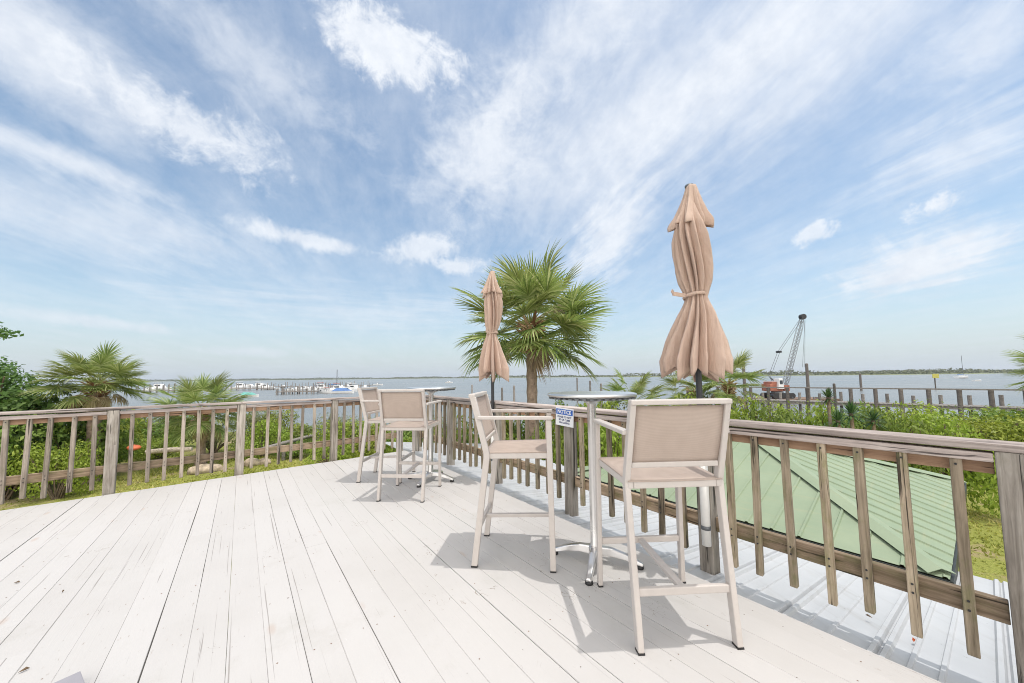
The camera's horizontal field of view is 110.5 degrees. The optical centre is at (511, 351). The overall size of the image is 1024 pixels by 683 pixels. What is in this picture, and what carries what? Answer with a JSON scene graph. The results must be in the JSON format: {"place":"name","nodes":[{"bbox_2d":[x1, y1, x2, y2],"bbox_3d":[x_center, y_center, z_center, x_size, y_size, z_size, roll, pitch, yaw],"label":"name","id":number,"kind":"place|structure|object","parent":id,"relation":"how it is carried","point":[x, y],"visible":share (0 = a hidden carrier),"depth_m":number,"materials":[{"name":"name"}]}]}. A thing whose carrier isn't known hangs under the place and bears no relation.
{"place":"outdoors","nodes":[
{"label":"outdoors","id":0,"kind":"place"},
{"bbox_2d":[0,431,1007,673],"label":"lawn","id":1,"kind":"structure","parent":0,"point":[992,562],"depth_m":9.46,"materials":[{"name":"plant"}]},
{"bbox_2d":[0,425,24,474],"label":"shrub","id":2,"kind":"object","parent":1,"relation":"on","point":[10,450],"visible":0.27,"depth_m":9.48,"materials":[{"name":"green plant"}]},
{"bbox_2d":[0,321,58,451],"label":"broadleaf tree","id":3,"kind":"object","parent":1,"relation":"on","point":[6,382],"visible":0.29,"depth_m":10.41,"materials":[{"name":"green plant"}]},
{"bbox_2d":[4,440,59,500],"bbox_3d":[-13.466,3.264,9.381,2.016,1.868,1.391,3,-5,-41],"label":"shrub","id":4,"kind":"object","parent":1,"relation":"on","point":[13,472],"visible":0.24,"depth_m":9.41,"materials":[{"name":"green plant"}]},
{"bbox_2d":[0,390,108,490],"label":"shrub","id":5,"kind":"object","parent":1,"relation":"on","point":[37,402],"visible":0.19,"depth_m":10.24,"materials":[{"name":"green plant"}]},
{"bbox_2d":[15,439,102,500],"bbox_3d":[-12.211,3.331,9.629,1.693,1.745,1.208,2,-5,-37],"label":"shrub","id":6,"kind":"object","parent":1,"relation":"on","point":[59,493],"visible":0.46,"depth_m":9.57,"materials":[{"name":"green plant"}]},
{"bbox_2d":[1,405,138,484],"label":"shrub","id":7,"kind":"object","parent":1,"relation":"on","point":[101,445],"visible":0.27,"depth_m":10.77,"materials":[{"name":"green plant"}]},
{"bbox_2d":[20,339,158,484],"bbox_3d":[-12.972,1.881,11.038,2.888,4.584,2.925,3,-6,-43],"label":"palm tree","id":8,"kind":"object","parent":1,"relation":"on","point":[93,388],"visible":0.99,"depth_m":10.89,"materials":[{"name":"green plant"}]},
{"bbox_2d":[57,427,141,465],"bbox_3d":[-13.939,3.360,11.707,2.130,1.832,2.400,-4,-5,35],"label":"shrub","id":9,"kind":"object","parent":1,"relation":"on","point":[125,456],"visible":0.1,"depth_m":11.93,"materials":[{"name":"green plant"}]},
{"bbox_2d":[101,424,155,459],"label":"shrub","id":10,"kind":"object","parent":1,"relation":"on","point":[138,436],"visible":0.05,"depth_m":14.06,"materials":[{"name":"green plant"}]},
{"bbox_2d":[126,444,141,450],"bbox_3d":[-12.052,3.056,11.319,0.341,0.179,0.305,8,1,-28],"label":"float","id":11,"kind":"object","parent":1,"relation":"on","point":[136,447],"visible":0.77,"depth_m":11.27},
{"bbox_2d":[121,409,154,439],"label":"shrub","id":12,"kind":"object","parent":1,"relation":"on","point":[137,423],"visible":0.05,"depth_m":15.04,"materials":[{"name":"green plant"}]},
{"bbox_2d":[133,436,189,460],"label":"shrub","id":13,"kind":"object","parent":1,"relation":"on","point":[154,444],"visible":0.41,"depth_m":13.43,"materials":[{"name":"green plant"}]},
{"bbox_2d":[135,415,194,446],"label":"shrub","id":14,"kind":"object","parent":1,"relation":"on","point":[155,431],"visible":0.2,"depth_m":15.12,"materials":[{"name":"green plant"}]},
{"bbox_2d":[145,447,192,453],"bbox_3d":[-10.829,3.118,11.233,1.147,0.157,0.174,1,-4,-21],"label":"log","id":15,"kind":"object","parent":1,"relation":"on","point":[169,450],"visible":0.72,"depth_m":11.20,"materials":[{"name":"wood"}]},
{"bbox_2d":[140,372,255,464],"bbox_3d":[-11.484,2.430,13.068,3.358,3.565,3.272,-1,-4,0],"label":"palm tree","id":16,"kind":"object","parent":1,"relation":"on","point":[189,393],"visible":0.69,"depth_m":12.80,"materials":[{"name":"green plant"}]},
{"bbox_2d":[186,464,222,474],"bbox_3d":[-10.146,3.937,11.787,1.040,0.422,0.445,1,-5,-26],"label":"rock","id":17,"kind":"object","parent":1,"relation":"on","point":[204,468],"visible":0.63,"depth_m":11.64,"materials":[{"name":"stone"}]},
{"bbox_2d":[185,427,249,453],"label":"shrub","id":18,"kind":"object","parent":1,"relation":"on","point":[233,435],"visible":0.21,"depth_m":14.50,"materials":[{"name":"green plant"}]},
{"bbox_2d":[244,458,259,466],"bbox_3d":[-9.224,3.978,12.604,0.496,0.420,0.437,-2,-4,12],"label":"rock","id":19,"kind":"object","parent":1,"relation":"on","point":[256,461],"visible":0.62,"depth_m":12.49,"materials":[{"name":"stone"}]},
{"bbox_2d":[229,410,288,441],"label":"shrub","id":20,"kind":"object","parent":1,"relation":"on","point":[248,420],"visible":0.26,"depth_m":16.18,"materials":[{"name":"green plant"}]},
{"bbox_2d":[228,418,293,458],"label":"shrub","id":21,"kind":"object","parent":1,"relation":"on","point":[273,432],"visible":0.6,"depth_m":14.33,"materials":[{"name":"green plant"}]},
{"bbox_2d":[260,458,270,464],"bbox_3d":[-9.017,4.025,12.894,0.448,0.325,0.414,3,-5,-38],"label":"rock","id":22,"kind":"object","parent":1,"relation":"on","point":[262,461],"visible":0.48,"depth_m":12.80,"materials":[{"name":"stone"}]},
{"bbox_2d":[256,409,309,438],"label":"shrub","id":23,"kind":"object","parent":1,"relation":"on","point":[288,420],"visible":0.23,"depth_m":17.00,"materials":[{"name":"green plant"}]},
{"bbox_2d":[261,433,319,460],"bbox_3d":[-8.759,3.841,13.564,0.164,0.964,3.692,-2,-4,13],"label":"log fence","id":24,"kind":"object","parent":1,"relation":"on","point":[283,455],"visible":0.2,"depth_m":13.65,"materials":[{"name":"wood"}]},
{"bbox_2d":[269,438,312,458],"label":"shrub","id":25,"kind":"object","parent":1,"relation":"on","point":[295,453],"visible":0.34,"depth_m":14.04,"materials":[{"name":"green plant"}]},
{"bbox_2d":[289,425,326,442],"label":"shrub","id":26,"kind":"object","parent":1,"relation":"on","point":[306,431],"visible":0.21,"depth_m":16.57,"materials":[{"name":"green plant"}]},
{"bbox_2d":[302,437,358,465],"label":"shrub","id":27,"kind":"object","parent":1,"relation":"on","point":[346,455],"visible":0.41,"depth_m":12.25,"materials":[{"name":"green plant"}]},
{"bbox_2d":[311,412,362,435],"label":"shrub","id":28,"kind":"object","parent":1,"relation":"on","point":[321,417],"visible":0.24,"depth_m":15.76,"materials":[{"name":"green plant"}]},
{"bbox_2d":[308,418,379,454],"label":"shrub","id":29,"kind":"object","parent":1,"relation":"on","point":[347,433],"visible":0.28,"depth_m":14.35,"materials":[{"name":"green plant"}]},
{"bbox_2d":[350,424,405,457],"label":"shrub","id":30,"kind":"object","parent":1,"relation":"on","point":[372,448],"visible":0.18,"depth_m":12.29,"materials":[{"name":"green plant"}]},
{"bbox_2d":[386,435,411,452],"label":"shrub","id":31,"kind":"object","parent":1,"relation":"on","point":[390,450],"visible":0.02,"depth_m":10.79,"materials":[{"name":"green plant"}]},
{"bbox_2d":[385,427,446,452],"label":"shrub","id":32,"kind":"object","parent":1,"relation":"on","point":[408,434],"visible":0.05,"depth_m":12.03,"materials":[{"name":"green plant"}]},
{"bbox_2d":[422,412,472,442],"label":"shrub","id":33,"kind":"object","parent":1,"relation":"on","point":[446,426],"visible":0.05,"depth_m":11.46,"materials":[{"name":"green plant"}]},
{"bbox_2d":[456,423,487,443],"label":"shrub","id":34,"kind":"object","parent":1,"relation":"on","point":[467,435],"visible":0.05,"depth_m":8.88,"materials":[{"name":"green plant"}]},
{"bbox_2d":[456,413,522,443],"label":"shrub","id":35,"kind":"object","parent":1,"relation":"on","point":[507,421],"visible":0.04,"depth_m":9.93,"materials":[{"name":"green plant"}]},
{"bbox_2d":[478,413,544,443],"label":"shrub","id":36,"kind":"object","parent":1,"relation":"on","point":[522,429],"visible":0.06,"depth_m":10.21,"materials":[{"name":"green plant"}]},
{"bbox_2d":[450,238,616,438],"bbox_3d":[0.519,0.759,8.941,4.228,7.131,4.099,-1,-4,0],"label":"palm tree","id":37,"kind":"object","parent":1,"relation":"on","point":[539,289],"visible":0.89,"depth_m":8.40,"materials":[{"name":"green plant"}]},
{"bbox_2d":[529,427,563,465],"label":"shrub","id":38,"kind":"object","parent":1,"relation":"on","point":[541,433],"visible":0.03,"depth_m":7.82,"materials":[{"name":"green plant"}]},
{"bbox_2d":[539,400,584,446],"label":"shrub","id":39,"kind":"object","parent":1,"relation":"on","point":[556,402],"visible":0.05,"depth_m":11.06,"materials":[{"name":"green plant"}]},
{"bbox_2d":[551,420,588,466],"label":"shrub","id":40,"kind":"object","parent":1,"relation":"on","point":[562,437],"visible":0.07,"depth_m":8.52,"materials":[{"name":"green plant"}]},
{"bbox_2d":[576,401,618,446],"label":"shrub","id":41,"kind":"object","parent":1,"relation":"on","point":[607,406],"visible":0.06,"depth_m":10.90,"materials":[{"name":"green plant"}]},
{"bbox_2d":[577,404,621,467],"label":"shrub","id":42,"kind":"object","parent":1,"relation":"on","point":[603,445],"visible":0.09,"depth_m":8.43,"materials":[{"name":"green plant"}]},
{"bbox_2d":[596,391,633,437],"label":"shrub","id":43,"kind":"object","parent":1,"relation":"on","point":[619,409],"visible":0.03,"depth_m":12.70,"materials":[{"name":"green plant"}]},
{"bbox_2d":[600,367,667,406],"bbox_3d":[4.085,2.574,11.945,2.296,4.163,2.476,-1,-4,0],"label":"palm tree","id":44,"kind":"object","parent":1,"relation":"on","point":[640,384],"visible":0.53,"depth_m":11.71,"materials":[{"name":"green plant"}]},
{"bbox_2d":[645,392,696,405],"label":"shrub","id":45,"kind":"object","parent":1,"relation":"on","point":[679,397],"visible":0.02,"depth_m":12.16,"materials":[{"name":"green plant"}]},
{"bbox_2d":[659,370,727,404],"bbox_3d":[7.631,2.557,14.904,3.147,4.474,2.955,2,-5,-32],"label":"palm tree","id":46,"kind":"object","parent":1,"relation":"on","point":[674,381],"visible":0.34,"depth_m":14.87,"materials":[{"name":"green plant"}]},
{"bbox_2d":[386,442,1017,682],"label":"porch roof","id":47,"kind":"structure","parent":1,"relation":"on","point":[938,652],"depth_m":2.04,"materials":[{"name":"white metal"}]},
{"bbox_2d":[676,390,737,414],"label":"shrub","id":48,"kind":"object","parent":1,"relation":"on","point":[695,398],"depth_m":13.93,"materials":[{"name":"green plant"}]},
{"bbox_2d":[689,348,767,409],"bbox_3d":[8.440,2.298,13.964,2.765,4.890,3.173,-3,-5,31],"label":"palm tree","id":49,"kind":"object","parent":1,"relation":"on","point":[725,386],"visible":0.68,"depth_m":13.37,"materials":[{"name":"green plant"}]},
{"bbox_2d":[716,394,793,422],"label":"shrub","id":50,"kind":"object","parent":1,"relation":"on","point":[742,409],"visible":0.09,"depth_m":11.99,"materials":[{"name":"green plant"}]},
{"bbox_2d":[730,400,807,432],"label":"shrub","id":51,"kind":"object","parent":1,"relation":"on","point":[786,415],"visible":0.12,"depth_m":10.63,"materials":[{"name":"green plant"}]},
{"bbox_2d":[578,441,966,583],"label":"roof","id":52,"kind":"structure","parent":1,"relation":"on","point":[934,525],"depth_m":3.49,"materials":[{"name":"green metal"}]},
{"bbox_2d":[760,395,819,424],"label":"shrub","id":53,"kind":"object","parent":1,"relation":"on","point":[788,411],"visible":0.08,"depth_m":11.96,"materials":[{"name":"green plant"}]},
{"bbox_2d":[774,399,849,433],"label":"shrub","id":54,"kind":"object","parent":1,"relation":"on","point":[814,420],"visible":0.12,"depth_m":10.99,"materials":[{"name":"green plant"}]},
{"bbox_2d":[816,388,838,426],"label":"yucca","id":55,"kind":"object","parent":1,"relation":"on","point":[828,393],"visible":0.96,"depth_m":10.47,"materials":[{"name":"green plant"}]},
{"bbox_2d":[826,409,851,436],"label":"yucca","id":56,"kind":"object","parent":1,"relation":"on","point":[837,416],"visible":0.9,"depth_m":9.35,"materials":[{"name":"green plant"}]},
{"bbox_2d":[835,399,870,437],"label":"yucca","id":57,"kind":"object","parent":1,"relation":"on","point":[850,407],"visible":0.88,"depth_m":9.45,"materials":[{"name":"green plant"}]},
{"bbox_2d":[818,399,917,467],"bbox_3d":[10.423,3.003,10.913,2.603,3.122,2.618,-1,-4,5],"label":"shrub","id":58,"kind":"object","parent":1,"relation":"on","point":[859,424],"visible":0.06,"depth_m":10.57,"materials":[{"name":"green plant"}]},
{"bbox_2d":[859,408,889,459],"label":"yucca","id":59,"kind":"object","parent":1,"relation":"on","point":[874,418],"visible":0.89,"depth_m":9.35,"materials":[{"name":"green plant"}]},
{"bbox_2d":[828,404,957,473],"bbox_3d":[10.175,2.967,9.871,2.504,3.029,2.704,-2,-4,21],"label":"shrub","id":60,"kind":"object","parent":1,"relation":"on","point":[916,428],"visible":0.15,"depth_m":9.33,"materials":[{"name":"green plant"}]},
{"bbox_2d":[848,400,961,475],"bbox_3d":[12.256,3.143,11.245,2.101,3.268,2.995,2,-5,-30],"label":"shrub","id":61,"kind":"object","parent":1,"relation":"on","point":[903,418],"visible":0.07,"depth_m":11.23,"materials":[{"name":"green plant"}]},
{"bbox_2d":[884,399,973,437],"bbox_3d":[13.754,3.167,12.044,2.050,3.144,2.191,0,-4,-7],"label":"shrub","id":62,"kind":"object","parent":1,"relation":"on","point":[922,411],"visible":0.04,"depth_m":12.13,"materials":[{"name":"green plant"}]},
{"bbox_2d":[890,409,1000,517],"bbox_3d":[11.629,3.042,9.730,2.143,2.976,2.848,3,-5,-41],"label":"shrub","id":63,"kind":"object","parent":1,"relation":"on","point":[973,479],"visible":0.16,"depth_m":9.24,"materials":[{"name":"green plant"}]},
{"bbox_2d":[928,402,1023,439],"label":"shrub","id":64,"kind":"object","parent":1,"relation":"on","point":[1004,417],"visible":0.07,"depth_m":13.27,"materials":[{"name":"green plant"}]},
{"bbox_2d":[943,412,1023,477],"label":"shrub","id":65,"kind":"object","parent":1,"relation":"on","point":[1012,436],"visible":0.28,"depth_m":11.81,"materials":[{"name":"green plant"}]},
{"bbox_2d":[967,406,1023,434],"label":"shrub","id":66,"kind":"object","parent":1,"relation":"on","point":[988,410],"visible":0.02,"depth_m":13.74,"materials":[{"name":"green plant"}]},
{"bbox_2d":[977,417,1023,440],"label":"shrub","id":67,"kind":"object","parent":1,"relation":"on","point":[1010,425],"visible":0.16,"depth_m":12.02,"materials":[{"name":"green plant"}]},
{"bbox_2d":[1000,334,1023,394],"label":"palm tree","id":68,"kind":"object","parent":1,"relation":"on","point":[1020,360],"visible":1,"depth_m":13.12,"materials":[{"name":"green plant"}]},
{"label":"deck joists","id":69,"kind":"structure","parent":1,"relation":"on","visible":0},
{"bbox_2d":[0,451,941,682],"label":"deck","id":70,"kind":"structure","parent":69,"relation":"on","point":[118,568],"depth_m":1.92,"materials":[{"name":"wood"}]},
{"bbox_2d":[55,671,84,682],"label":"board","id":71,"kind":"object","parent":70,"relation":"on","point":[77,677],"visible":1,"depth_m":1.39,"materials":[{"name":"grey paint"}]},
{"bbox_2d":[0,397,402,504],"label":"deck railing","id":72,"kind":"object","parent":70,"relation":"on","point":[110,468],"visible":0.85,"depth_m":4.12,"materials":[{"name":"brown wood"}]},
{"bbox_2d":[356,387,415,482],"bbox_3d":[-1.534,0.985,4.362,0.551,1.090,0.520,-1,-4,3],"label":"bar chair","id":73,"kind":"object","parent":70,"relation":"on","point":[369,400],"visible":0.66,"depth_m":4.27,"materials":[{"name":"beige metal"}]},
{"bbox_2d":[376,389,441,502],"bbox_3d":[-1.071,0.936,3.741,0.520,1.090,0.550,-1,-4,5],"label":"bar chair","id":74,"kind":"object","parent":70,"relation":"on","point":[405,409],"visible":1,"depth_m":3.56,"materials":[{"name":"beige metal"}]},
{"bbox_2d":[406,387,455,487],"bbox_3d":[-0.962,0.970,4.212,0.592,1.087,0.592,-2,-4,15],"label":"bar table","id":75,"kind":"object","parent":70,"relation":"on","point":[431,471],"visible":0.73,"depth_m":4.17,"materials":[{"name":"metal"}]},
{"bbox_2d":[6,462,861,680],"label":"deck nails","id":76,"kind":"object","parent":70,"relation":"on","point":[374,570],"visible":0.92,"depth_m":2.08,"materials":[{"name":"metal"}]},
{"bbox_2d":[468,391,555,572],"bbox_3d":[0.018,0.834,2.491,0.550,1.090,0.520,-1,-4,6],"label":"bar chair","id":77,"kind":"object","parent":70,"relation":"on","point":[497,448],"visible":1,"depth_m":2.29,"materials":[{"name":"beige metal"}]},
{"bbox_2d":[547,391,643,585],"bbox_3d":[0.537,0.820,2.347,0.592,1.087,0.592,-2,-4,21],"label":"bar table","id":78,"kind":"object","parent":70,"relation":"on","point":[591,399],"visible":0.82,"depth_m":2.30,"materials":[{"name":"grey metal"}]},
{"bbox_2d":[592,398,744,655],"bbox_3d":[0.757,0.779,1.834,0.520,1.090,0.550,0,-4,-3],"label":"bar chair","id":79,"kind":"object","parent":70,"relation":"on","point":[675,447],"visible":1,"depth_m":1.65,"materials":[{"name":"beige metal"}]},
{"bbox_2d":[415,395,1023,682],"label":"deck railing","id":80,"kind":"object","parent":70,"relation":"on","point":[968,600],"visible":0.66,"depth_m":1.80,"materials":[{"name":"brown wood"}]},
{"bbox_2d":[556,407,573,427],"bbox_3d":[0.483,0.606,3.277,0.009,0.165,0.225,2,-3,-37],"label":"notice sign","id":81,"kind":"object","parent":80,"relation":"attached to","point":[564,416],"visible":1,"depth_m":3.27,"materials":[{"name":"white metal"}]},
{"bbox_2d":[698,466,711,546],"bbox_3d":[1.224,0.935,2.257,0.059,0.570,0.059,-1,-4,0],"label":"pole sleeve","id":82,"kind":"object","parent":80,"relation":"attached to","point":[705,517],"visible":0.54,"depth_m":2.23,"materials":[{"name":"white plastic"}]},
{"bbox_2d":[659,183,733,404],"bbox_3d":[1.210,0.034,2.325,0.436,2.338,0.346,-1,-4,4],"label":"patio umbrella","id":83,"kind":"object","parent":82,"relation":"in","point":[696,346],"visible":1,"depth_m":2.29,"materials":[{"name":"fabric"}]},
{"bbox_3d":[-0.222,1.087,4.156,0.059,0.570,0.059,-1,-4,0],"label":"pole sleeve","id":84,"kind":"object","parent":80,"relation":"attached to","visible":0},
{"bbox_2d":[478,270,508,415],"bbox_3d":[-0.224,0.186,4.228,0.359,2.338,0.432,2,-5,-35],"label":"patio umbrella","id":85,"kind":"object","parent":84,"relation":"in","point":[492,360],"visible":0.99,"depth_m":4.18,"materials":[{"name":"fabric"}]},
{"bbox_2d":[0,0,1023,382],"label":"sky","id":86,"kind":"structure","parent":0,"point":[243,189],"materials":[{"name":"blue"}]},
{"bbox_2d":[6,373,1023,440],"bbox_3d":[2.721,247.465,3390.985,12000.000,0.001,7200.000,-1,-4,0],"label":"water","id":87,"kind":"structure","parent":0,"point":[564,384],"depth_m":118.67,"materials":[{"name":"liquid"}]},
{"bbox_2d":[136,383,175,392],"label":"dock","id":88,"kind":"object","parent":87,"relation":"in","point":[156,390],"visible":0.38,"depth_m":131.22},
{"bbox_2d":[153,382,171,389],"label":"boat","id":89,"kind":"object","parent":87,"relation":"on","point":[160,386],"visible":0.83,"depth_m":168.65,"materials":[{"name":"white plastic"}]},
{"bbox_2d":[229,382,251,387],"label":"boat","id":90,"kind":"object","parent":87,"relation":"on","point":[241,385],"visible":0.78,"depth_m":173.61,"materials":[{"name":"white plastic"}]},
{"bbox_2d":[238,392,258,396],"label":"boat","id":91,"kind":"object","parent":87,"relation":"on","point":[251,393],"visible":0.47,"depth_m":91.30,"materials":[{"name":"teal plastic"}]},
{"bbox_2d":[225,383,273,390],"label":"dock","id":92,"kind":"object","parent":87,"relation":"in","point":[250,388],"visible":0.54,"depth_m":150.78,"materials":[{"name":"wood"}]},
{"bbox_2d":[275,385,318,394],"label":"dock","id":93,"kind":"object","parent":87,"relation":"in","point":[283,391],"visible":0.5,"depth_m":105.83,"materials":[{"name":"wood"}]},
{"bbox_2d":[264,381,372,387],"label":"dock","id":94,"kind":"object","parent":87,"relation":"in","point":[281,386],"visible":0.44,"depth_m":186.12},
{"bbox_2d":[317,382,332,388],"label":"boat","id":95,"kind":"object","parent":87,"relation":"on","point":[320,386],"visible":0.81,"depth_m":138.65,"materials":[{"name":"white plastic"}]},
{"bbox_2d":[313,382,360,388],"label":"dock","id":96,"kind":"object","parent":87,"relation":"in","point":[340,385],"visible":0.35,"depth_m":128.98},
{"bbox_2d":[331,388,353,393],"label":"boat","id":97,"kind":"object","parent":87,"relation":"on","point":[339,390],"visible":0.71,"depth_m":106.89,"materials":[{"name":"blue fabric"}]},
{"bbox_2d":[742,361,746,408],"bbox_3d":[26.098,5.304,39.702,0.348,9.325,0.348,-1,-4,0],"label":"mooring pile","id":98,"kind":"object","parent":87,"relation":"in","point":[744,381],"visible":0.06,"depth_m":39.77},
{"bbox_2d":[753,397,839,400],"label":"barge","id":99,"kind":"object","parent":87,"relation":"on","point":[812,398],"visible":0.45,"depth_m":53.32,"materials":[{"name":"metal"}]},
{"bbox_2d":[760,314,806,398],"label":"crane","id":100,"kind":"object","parent":99,"relation":"on","point":[775,382],"visible":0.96,"depth_m":55.69,"materials":[{"name":"red metal"}]},
{"bbox_2d":[805,363,810,398],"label":"mooring pile","id":101,"kind":"object","parent":87,"relation":"in","point":[807,375],"visible":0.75,"depth_m":53.70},
{"bbox_2d":[833,383,836,409],"bbox_3d":[23.509,5.653,25.643,0.196,6.675,0.196,-1,-4,0],"label":"mooring pile","id":102,"kind":"object","parent":87,"relation":"in","point":[834,390],"visible":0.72,"depth_m":25.77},
{"bbox_2d":[679,386,1023,424],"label":"pier","id":103,"kind":"structure","parent":87,"relation":"in","point":[959,404],"depth_m":24.92,"materials":[{"name":"wood"}]},
{"bbox_2d":[859,373,862,390],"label":"mooring pile","id":104,"kind":"object","parent":87,"relation":"in","point":[860,380],"visible":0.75,"depth_m":89.45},
{"bbox_2d":[932,374,938,387],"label":"channel marker","id":105,"kind":"object","parent":87,"relation":"in","point":[934,376],"visible":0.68,"depth_m":94.42,"materials":[{"name":"yellow paint"}]},
{"bbox_2d":[953,356,967,377],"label":"sailboat","id":106,"kind":"object","parent":87,"relation":"on","point":[963,376],"visible":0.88,"depth_m":247.97,"materials":[{"name":"grey metal"}]},
{"bbox_2d":[50,372,1004,382],"bbox_3d":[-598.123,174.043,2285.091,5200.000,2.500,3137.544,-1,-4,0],"label":"shore","id":107,"kind":"structure","parent":0,"point":[666,376],"depth_m":910.77,"materials":[{"name":"green plant"}]},
{"bbox_2d":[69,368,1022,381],"bbox_3d":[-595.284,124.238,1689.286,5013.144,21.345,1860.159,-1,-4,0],"label":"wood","id":108,"kind":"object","parent":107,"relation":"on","point":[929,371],"visible":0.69,"depth_m":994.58,"materials":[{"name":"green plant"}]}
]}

